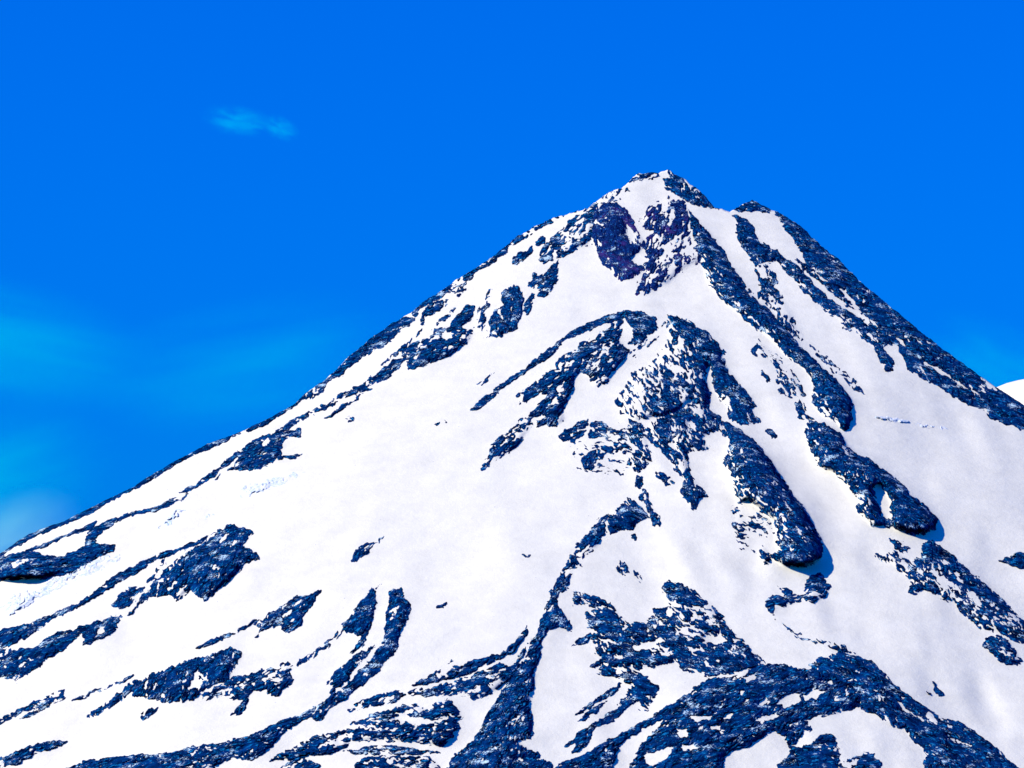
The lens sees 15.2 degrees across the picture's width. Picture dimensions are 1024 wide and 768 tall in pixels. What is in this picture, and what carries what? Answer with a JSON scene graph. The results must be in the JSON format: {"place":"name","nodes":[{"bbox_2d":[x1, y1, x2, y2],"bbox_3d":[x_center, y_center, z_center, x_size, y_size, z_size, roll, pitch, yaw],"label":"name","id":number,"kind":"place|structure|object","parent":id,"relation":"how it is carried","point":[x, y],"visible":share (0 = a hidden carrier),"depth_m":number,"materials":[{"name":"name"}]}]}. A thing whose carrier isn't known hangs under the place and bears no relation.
{"place":"outdoors","nodes":[
{"label":"outdoors","id":0,"kind":"place"},
{"bbox_2d":[0,170,1023,767],"bbox_3d":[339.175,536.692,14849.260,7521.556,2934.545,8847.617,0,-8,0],"label":"mountain","id":1,"kind":"structure","parent":0,"point":[448,520],"depth_m":12413.24,"materials":[{"name":"snow"}]},
{"bbox_2d":[0,689,64,724],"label":"rock ridge","id":2,"kind":"object","parent":1,"relation":"on","point":[30,706],"visible":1,"depth_m":11733.73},
{"bbox_2d":[0,740,67,767],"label":"rock ridge","id":3,"kind":"object","parent":1,"relation":"on","point":[15,758],"visible":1,"depth_m":11428.71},
{"bbox_2d":[20,697,65,718],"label":"rock ridge","id":4,"kind":"object","parent":1,"relation":"on","point":[33,713],"visible":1,"depth_m":11700.83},
{"bbox_2d":[0,554,120,615],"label":"ice cliff","id":5,"kind":"structure","parent":1,"relation":"on","point":[14,605],"depth_m":12556.05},
{"bbox_2d":[0,516,121,581],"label":"rock cliff","id":6,"kind":"structure","parent":1,"relation":"on","point":[43,567],"depth_m":12712.08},
{"bbox_2d":[25,520,96,551],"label":"rock ridge","id":7,"kind":"object","parent":1,"relation":"on","point":[88,527],"visible":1,"depth_m":12955.67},
{"bbox_2d":[0,615,122,680],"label":"rock cliff","id":8,"kind":"structure","parent":1,"relation":"on","point":[51,646],"depth_m":12083.37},
{"bbox_2d":[71,674,133,700],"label":"rock ridge","id":9,"kind":"object","parent":1,"relation":"on","point":[99,690],"visible":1,"depth_m":11761.01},
{"bbox_2d":[0,529,219,647],"bbox_3d":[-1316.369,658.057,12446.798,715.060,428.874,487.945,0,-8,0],"label":"rock ridge","id":10,"kind":"object","parent":1,"relation":"on","point":[10,636],"visible":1,"depth_m":12362.57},
{"bbox_2d":[111,586,144,608],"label":"rock outcrop","id":11,"kind":"object","parent":1,"relation":"on","point":[123,600],"visible":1,"depth_m":12336.23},
{"bbox_2d":[105,493,188,525],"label":"rock ridge","id":12,"kind":"object","parent":1,"relation":"on","point":[167,503],"visible":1,"depth_m":12973.24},
{"bbox_2d":[0,402,297,555],"bbox_3d":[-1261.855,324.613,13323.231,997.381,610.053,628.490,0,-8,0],"label":"rock ridge","id":13,"kind":"object","parent":1,"relation":"on","point":[93,509],"visible":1,"depth_m":13236.67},
{"bbox_2d":[140,707,158,720],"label":"boulder","id":14,"kind":"object","parent":1,"relation":"on","point":[149,712],"visible":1,"depth_m":11504.68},
{"bbox_2d":[146,556,165,582],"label":"rock outcrop","id":15,"kind":"object","parent":1,"relation":"on","point":[151,578],"visible":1,"depth_m":12462.15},
{"bbox_2d":[87,646,241,717],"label":"rock cliff","id":16,"kind":"structure","parent":1,"relation":"on","point":[171,678],"depth_m":11669.59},
{"bbox_2d":[157,509,185,528],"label":"ice cliff","id":17,"kind":"structure","parent":1,"relation":"on","point":[172,515],"depth_m":12855.35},
{"bbox_2d":[69,706,315,767],"bbox_3d":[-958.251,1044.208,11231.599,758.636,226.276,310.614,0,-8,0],"label":"rock ridge","id":18,"kind":"object","parent":1,"relation":"on","point":[222,752],"visible":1,"depth_m":11197.61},
{"bbox_2d":[127,524,259,615],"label":"rock cliff","id":19,"kind":"structure","parent":1,"relation":"on","point":[199,562],"depth_m":12393.74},
{"bbox_2d":[179,448,243,492],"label":"rock ridge","id":20,"kind":"object","parent":1,"relation":"on","point":[224,464],"visible":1,"depth_m":13173.86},
{"bbox_2d":[195,619,256,648],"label":"rock ridge","id":21,"kind":"object","parent":1,"relation":"on","point":[211,641],"visible":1,"depth_m":11900.86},
{"bbox_2d":[230,697,248,715],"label":"boulder","id":22,"kind":"object","parent":1,"relation":"on","point":[240,707],"visible":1,"depth_m":11439.06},
{"bbox_2d":[201,661,293,700],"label":"rock outcrop","id":23,"kind":"object","parent":1,"relation":"on","point":[238,692],"visible":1,"depth_m":11555.66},
{"bbox_2d":[227,416,301,470],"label":"rock cliff","id":24,"kind":"structure","parent":1,"relation":"on","point":[251,457],"depth_m":13256.81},
{"bbox_2d":[239,472,304,497],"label":"ice cliff","id":25,"kind":"structure","parent":1,"relation":"on","point":[266,484],"depth_m":12968.98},
{"bbox_2d":[252,590,321,637],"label":"rock outcrop","id":26,"kind":"object","parent":1,"relation":"on","point":[275,618],"visible":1,"depth_m":11979.93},
{"bbox_2d":[276,454,301,459],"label":"rock ridge","id":27,"kind":"object","parent":1,"relation":"on","point":[290,457],"visible":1,"depth_m":13165.45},
{"bbox_2d":[281,755,320,767],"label":"rock outcrop","id":28,"kind":"object","parent":1,"relation":"on","point":[304,763],"visible":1,"depth_m":11067.24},
{"bbox_2d":[296,628,343,666],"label":"rock ridge","id":29,"kind":"object","parent":1,"relation":"on","point":[305,659],"visible":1,"depth_m":11729.46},
{"bbox_2d":[324,391,364,418],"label":"rock ridge","id":30,"kind":"object","parent":1,"relation":"on","point":[341,407],"visible":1,"depth_m":13512.73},
{"bbox_2d":[326,644,374,693],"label":"rock outcrop","id":31,"kind":"object","parent":1,"relation":"on","point":[340,676],"visible":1,"depth_m":11574.51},
{"bbox_2d":[297,358,405,421],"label":"rock ridge","id":32,"kind":"object","parent":1,"relation":"on","point":[384,373],"visible":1,"depth_m":13688.01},
{"bbox_2d":[296,316,414,404],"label":"rock ridge","id":33,"kind":"object","parent":1,"relation":"on","point":[386,335],"visible":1,"depth_m":14041.11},
{"bbox_2d":[311,587,411,720],"bbox_3d":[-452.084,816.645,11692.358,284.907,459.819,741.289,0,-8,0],"label":"rock ridge","id":34,"kind":"object","parent":1,"relation":"on","point":[384,653],"visible":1,"depth_m":11647.26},
{"bbox_2d":[341,584,381,653],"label":"rock outcrop","id":35,"kind":"object","parent":1,"relation":"on","point":[358,622],"visible":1,"depth_m":11867.40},
{"bbox_2d":[351,542,375,561],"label":"rock outcrop","id":36,"kind":"object","parent":1,"relation":"on","point":[360,552],"visible":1,"depth_m":12340.23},
{"bbox_2d":[269,698,463,761],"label":"rock outcrop","id":37,"kind":"object","parent":1,"relation":"on","point":[316,741],"visible":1,"depth_m":11174.58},
{"bbox_2d":[347,690,405,712],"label":"rock ridge","id":38,"kind":"object","parent":1,"relation":"on","point":[374,700],"visible":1,"depth_m":11384.26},
{"bbox_2d":[343,745,440,755],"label":"rock ridge","id":39,"kind":"object","parent":1,"relation":"on","point":[372,750],"visible":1,"depth_m":11082.90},
{"bbox_2d":[354,754,440,767],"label":"rock outcrop","id":40,"kind":"object","parent":1,"relation":"on","point":[383,763],"visible":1,"depth_m":11009.39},
{"bbox_2d":[381,328,422,365],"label":"rock ridge","id":41,"kind":"object","parent":1,"relation":"on","point":[400,349],"visible":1,"depth_m":13949.90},
{"bbox_2d":[420,299,448,325],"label":"rock outcrop","id":42,"kind":"object","parent":1,"relation":"on","point":[430,309],"visible":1,"depth_m":14290.52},
{"bbox_2d":[401,326,472,369],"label":"rock cliff","id":43,"kind":"structure","parent":1,"relation":"on","point":[427,355],"depth_m":13891.68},
{"bbox_2d":[431,307,455,329],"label":"rock ridge","id":44,"kind":"object","parent":1,"relation":"on","point":[445,317],"visible":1,"depth_m":14187.99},
{"bbox_2d":[411,240,512,316],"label":"rock ridge","id":45,"kind":"object","parent":1,"relation":"on","point":[468,276],"visible":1,"depth_m":14504.16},
{"bbox_2d":[450,304,474,326],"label":"rock outcrop","id":46,"kind":"object","parent":1,"relation":"on","point":[464,316],"visible":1,"depth_m":14150.95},
{"bbox_2d":[407,643,527,700],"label":"rock ridge","id":47,"kind":"object","parent":1,"relation":"on","point":[480,679],"visible":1,"depth_m":11417.81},
{"bbox_2d":[411,625,527,686],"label":"rock ridge","id":48,"kind":"object","parent":1,"relation":"on","point":[470,667],"visible":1,"depth_m":11526.97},
{"bbox_2d":[473,289,490,330],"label":"rock outcrop","id":49,"kind":"object","parent":1,"relation":"on","point":[482,319],"visible":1,"depth_m":14176.49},
{"bbox_2d":[486,284,524,337],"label":"rock outcrop","id":50,"kind":"object","parent":1,"relation":"on","point":[507,323],"visible":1,"depth_m":14111.13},
{"bbox_2d":[446,572,571,767],"bbox_3d":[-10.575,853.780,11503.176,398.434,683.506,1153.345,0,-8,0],"label":"rock ridge","id":51,"kind":"object","parent":1,"relation":"on","point":[510,704],"visible":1,"depth_m":11191.18,"materials":[{"name":"stone"}]},
{"bbox_2d":[480,409,563,470],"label":"lava flow","id":52,"kind":"object","parent":1,"relation":"on","point":[508,446],"visible":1,"depth_m":13074.69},
{"bbox_2d":[512,245,532,264],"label":"boulder","id":53,"kind":"object","parent":1,"relation":"on","point":[522,256],"visible":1,"depth_m":14687.51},
{"bbox_2d":[522,293,537,315],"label":"rock outcrop","id":54,"kind":"object","parent":1,"relation":"on","point":[527,305],"visible":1,"depth_m":14190.93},
{"bbox_2d":[535,236,545,245],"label":"boulder","id":55,"kind":"object","parent":1,"relation":"on","point":[540,240],"visible":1,"depth_m":14818.29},
{"bbox_2d":[528,260,558,297],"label":"rock outcrop","id":56,"kind":"object","parent":1,"relation":"on","point":[549,278],"visible":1,"depth_m":14400.87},
{"bbox_2d":[511,211,576,244],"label":"rock ridge","id":57,"kind":"object","parent":1,"relation":"on","point":[518,239],"visible":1,"depth_m":14961.77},
{"bbox_2d":[470,310,624,410],"bbox_3d":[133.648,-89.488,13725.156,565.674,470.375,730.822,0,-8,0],"label":"rock ridge","id":58,"kind":"object","parent":1,"relation":"on","point":[549,352],"visible":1,"depth_m":13736.48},
{"bbox_2d":[549,554,581,597],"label":"rock outcrop","id":59,"kind":"object","parent":1,"relation":"on","point":[573,561],"visible":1,"depth_m":12135.72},
{"bbox_2d":[538,208,594,263],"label":"rock cliff","id":60,"kind":"structure","parent":1,"relation":"on","point":[556,242],"depth_m":14771.11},
{"bbox_2d":[516,312,629,420],"bbox_3d":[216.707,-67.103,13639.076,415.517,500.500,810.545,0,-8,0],"label":"rock outcrop","id":61,"kind":"object","parent":1,"relation":"on","point":[618,353],"visible":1,"depth_m":13555.52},
{"bbox_2d":[558,419,588,443],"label":"rock outcrop","id":62,"kind":"object","parent":1,"relation":"on","point":[564,435],"visible":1,"depth_m":13091.09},
{"bbox_2d":[571,632,592,646],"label":"rock outcrop","id":63,"kind":"object","parent":1,"relation":"on","point":[582,640],"visible":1,"depth_m":11684.80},
{"bbox_2d":[581,449,597,469],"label":"rock outcrop","id":64,"kind":"object","parent":1,"relation":"on","point":[589,459],"visible":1,"depth_m":12866.29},
{"bbox_2d":[574,514,608,558],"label":"rock outcrop","id":65,"kind":"object","parent":1,"relation":"on","point":[593,536],"visible":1,"depth_m":12327.95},
{"bbox_2d":[578,701,606,721],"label":"rock ridge","id":66,"kind":"object","parent":1,"relation":"on","point":[593,710],"visible":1,"depth_m":11264.27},
{"bbox_2d":[588,430,601,438],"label":"boulder","id":67,"kind":"object","parent":1,"relation":"on","point":[594,434],"visible":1,"depth_m":13056.23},
{"bbox_2d":[564,702,629,753],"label":"rock ridge","id":68,"kind":"object","parent":1,"relation":"on","point":[581,739],"visible":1,"depth_m":11164.99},
{"bbox_2d":[575,682,620,714],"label":"rock ridge","id":69,"kind":"object","parent":1,"relation":"on","point":[609,692],"visible":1,"depth_m":11355.98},
{"bbox_2d":[572,422,627,475],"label":"boulder field","id":70,"kind":"structure","parent":1,"relation":"on","point":[602,455],"depth_m":12931.62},
{"bbox_2d":[588,421,622,434],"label":"rock outcrop","id":71,"kind":"object","parent":1,"relation":"on","point":[603,427],"visible":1,"depth_m":13105.86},
{"bbox_2d":[583,181,629,211],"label":"rock ridge","id":72,"kind":"object","parent":1,"relation":"on","point":[612,198],"visible":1,"depth_m":15160.53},
{"bbox_2d":[602,442,631,454],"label":"rock outcrop","id":73,"kind":"object","parent":1,"relation":"on","point":[610,449],"visible":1,"depth_m":12943.06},
{"bbox_2d":[591,201,644,281],"bbox_3d":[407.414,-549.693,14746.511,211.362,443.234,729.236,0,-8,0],"label":"rock cliff","id":74,"kind":"structure","parent":1,"relation":"on","point":[618,249],"depth_m":14711.74,"materials":[{"name":"stone"}]},
{"bbox_2d":[607,497,649,534],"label":"rock outcrop","id":75,"kind":"object","parent":1,"relation":"on","point":[633,513],"visible":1,"depth_m":12443.33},
{"bbox_2d":[616,560,641,581],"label":"rock outcrop","id":76,"kind":"object","parent":1,"relation":"on","point":[625,567],"visible":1,"depth_m":12133.05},
{"bbox_2d":[621,310,657,345],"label":"rock cliff","id":77,"kind":"structure","parent":1,"relation":"on","point":[644,327],"depth_m":13954.94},
{"bbox_2d":[627,418,651,472],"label":"rock outcrop","id":78,"kind":"object","parent":1,"relation":"on","point":[633,439],"visible":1,"depth_m":12935.34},
{"bbox_2d":[630,172,659,182],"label":"rock outcrop","id":79,"kind":"object","parent":1,"relation":"on","point":[641,177],"visible":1,"depth_m":15376.73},
{"bbox_2d":[629,321,665,357],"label":"rock outcrop","id":80,"kind":"object","parent":1,"relation":"on","point":[640,346],"visible":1,"depth_m":13803.75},
{"bbox_2d":[635,475,660,526],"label":"rock outcrop","id":81,"kind":"object","parent":1,"relation":"on","point":[654,518],"visible":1,"depth_m":12560.34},
{"bbox_2d":[655,472,674,485],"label":"rock outcrop","id":82,"kind":"object","parent":1,"relation":"on","point":[663,477],"visible":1,"depth_m":12701.48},
{"bbox_2d":[635,195,700,295],"bbox_3d":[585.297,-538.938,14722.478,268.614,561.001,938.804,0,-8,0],"label":"rock outcrop","id":83,"kind":"object","parent":1,"relation":"on","point":[676,226],"visible":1,"depth_m":14720.24,"materials":[{"name":"stone"}]},
{"bbox_2d":[572,580,766,711],"bbox_3d":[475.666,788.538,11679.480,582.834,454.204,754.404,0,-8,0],"label":"lava flow","id":84,"kind":"object","parent":1,"relation":"on","point":[607,620],"visible":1,"depth_m":11635.29,"materials":[{"name":"stone"}]},
{"bbox_2d":[644,402,727,510],"bbox_3d":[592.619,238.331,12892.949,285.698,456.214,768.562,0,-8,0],"label":"lava flow","id":85,"kind":"object","parent":1,"relation":"on","point":[665,423],"visible":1,"depth_m":13005.19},
{"bbox_2d":[614,314,760,425],"bbox_3d":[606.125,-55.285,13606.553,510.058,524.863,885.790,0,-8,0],"label":"rock outcrop","id":86,"kind":"object","parent":1,"relation":"on","point":[706,355],"visible":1,"depth_m":13441.41,"materials":[{"name":"stone"}]},
{"bbox_2d":[663,170,718,209],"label":"rock outcrop","id":87,"kind":"object","parent":1,"relation":"on","point":[674,182],"visible":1,"depth_m":15222.51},
{"bbox_2d":[552,663,860,767],"bbox_3d":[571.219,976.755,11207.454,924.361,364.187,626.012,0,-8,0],"label":"lava flow","id":88,"kind":"object","parent":1,"relation":"on","point":[773,684],"visible":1,"depth_m":11215.23,"materials":[{"name":"stone"}]},
{"bbox_2d":[731,502,775,553],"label":"boulder field","id":89,"kind":"structure","parent":1,"relation":"on","point":[753,525],"depth_m":12381.52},
{"bbox_2d":[734,200,779,216],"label":"rock outcrop","id":90,"kind":"object","parent":1,"relation":"on","point":[749,207],"visible":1,"depth_m":15138.28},
{"bbox_2d":[761,370,770,382],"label":"rock outcrop","id":91,"kind":"object","parent":1,"relation":"on","point":[766,376],"visible":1,"depth_m":13540.89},
{"bbox_2d":[754,262,778,284],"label":"rock outcrop","id":92,"kind":"object","parent":1,"relation":"on","point":[773,275],"visible":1,"depth_m":14458.65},
{"bbox_2d":[688,209,853,430],"bbox_3d":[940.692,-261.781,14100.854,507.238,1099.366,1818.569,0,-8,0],"label":"rock ridge","id":93,"kind":"object","parent":1,"relation":"on","point":[831,391],"visible":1,"depth_m":13981.02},
{"bbox_2d":[765,429,777,438],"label":"boulder","id":94,"kind":"object","parent":1,"relation":"on","point":[771,433],"visible":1,"depth_m":13097.83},
{"bbox_2d":[723,421,822,567],"bbox_3d":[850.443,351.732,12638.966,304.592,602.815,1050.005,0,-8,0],"label":"lava flow","id":95,"kind":"object","parent":1,"relation":"on","point":[758,471],"visible":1,"depth_m":12486.35,"materials":[{"name":"stone"}]},
{"bbox_2d":[751,338,805,399],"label":"rock outcrop","id":96,"kind":"object","parent":1,"relation":"on","point":[787,386],"visible":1,"depth_m":13534.98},
{"bbox_2d":[757,280,803,340],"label":"rock ridge","id":97,"kind":"object","parent":1,"relation":"on","point":[770,289],"visible":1,"depth_m":14229.31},
{"bbox_2d":[785,729,803,745],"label":"rock outcrop","id":98,"kind":"object","parent":1,"relation":"on","point":[790,739],"visible":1,"depth_m":11113.73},
{"bbox_2d":[765,572,830,619],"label":"rock outcrop","id":99,"kind":"object","parent":1,"relation":"on","point":[817,583],"visible":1,"depth_m":11969.09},
{"bbox_2d":[794,400,813,419],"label":"rock outcrop","id":100,"kind":"object","parent":1,"relation":"on","point":[799,409],"visible":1,"depth_m":13274.55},
{"bbox_2d":[777,733,840,767],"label":"rock outcrop","id":101,"kind":"object","parent":1,"relation":"on","point":[813,755],"visible":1,"depth_m":11011.47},
{"bbox_2d":[732,214,898,371],"bbox_3d":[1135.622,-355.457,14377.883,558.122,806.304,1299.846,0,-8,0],"label":"rock ridge","id":102,"kind":"object","parent":1,"relation":"on","point":[753,247],"visible":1,"depth_m":14352.56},
{"bbox_2d":[782,623,870,660],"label":"rock ridge","id":103,"kind":"object","parent":1,"relation":"on","point":[843,649],"visible":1,"depth_m":11661.68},
{"bbox_2d":[809,344,864,394],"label":"rock ridge","id":104,"kind":"object","parent":1,"relation":"on","point":[831,364],"visible":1,"depth_m":13637.83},
{"bbox_2d":[795,258,898,337],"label":"rock ridge","id":105,"kind":"object","parent":1,"relation":"on","point":[882,328],"visible":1,"depth_m":14291.49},
{"bbox_2d":[836,752,882,767],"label":"rock outcrop","id":106,"kind":"object","parent":1,"relation":"on","point":[868,760],"visible":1,"depth_m":10991.11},
{"bbox_2d":[804,420,938,535],"bbox_3d":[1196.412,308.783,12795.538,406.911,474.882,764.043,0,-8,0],"label":"lava flow","id":107,"kind":"object","parent":1,"relation":"on","point":[913,516],"visible":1,"depth_m":12691.88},
{"bbox_2d":[889,538,909,552],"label":"rock outcrop","id":108,"kind":"object","parent":1,"relation":"on","point":[897,544],"visible":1,"depth_m":12331.97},
{"bbox_2d":[780,213,1023,416],"bbox_3d":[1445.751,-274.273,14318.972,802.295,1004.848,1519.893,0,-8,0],"label":"rock ridge","id":109,"kind":"object","parent":1,"relation":"on","point":[836,273],"visible":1,"depth_m":14179.21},
{"bbox_2d":[875,416,948,429],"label":"ice cliff","id":110,"kind":"structure","parent":1,"relation":"on","point":[887,418],"depth_m":13291.14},
{"bbox_2d":[808,652,1018,767],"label":"rock ridge","id":111,"kind":"object","parent":1,"relation":"on","point":[930,739],"visible":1,"depth_m":11257.94,"materials":[{"name":"stone"}]},
{"bbox_2d":[932,681,943,696],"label":"boulder","id":112,"kind":"object","parent":1,"relation":"on","point":[937,690],"visible":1,"depth_m":11464.83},
{"bbox_2d":[874,540,1023,643],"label":"rock ridge","id":113,"kind":"object","parent":1,"relation":"on","point":[934,554],"visible":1,"depth_m":12091.00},
{"bbox_2d":[898,342,1023,430],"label":"rock ridge","id":114,"kind":"object","parent":1,"relation":"on","point":[945,383],"visible":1,"depth_m":13626.42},
{"bbox_2d":[982,634,1022,665],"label":"rock outcrop","id":115,"kind":"object","parent":1,"relation":"on","point":[994,646],"visible":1,"depth_m":11754.20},
{"bbox_2d":[998,552,1023,568],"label":"rock outcrop","id":116,"kind":"object","parent":1,"relation":"on","point":[1017,560],"visible":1,"depth_m":12349.53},
{"bbox_2d":[0,0,1023,552],"label":"sky","id":117,"kind":"structure","parent":0,"point":[207,207],"materials":[{"name":"blue"}]},
{"bbox_2d":[997,379,1023,404],"bbox_3d":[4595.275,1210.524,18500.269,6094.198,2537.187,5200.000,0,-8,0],"label":"hill","id":118,"kind":"structure","parent":0,"point":[1014,390],"depth_m":18211.09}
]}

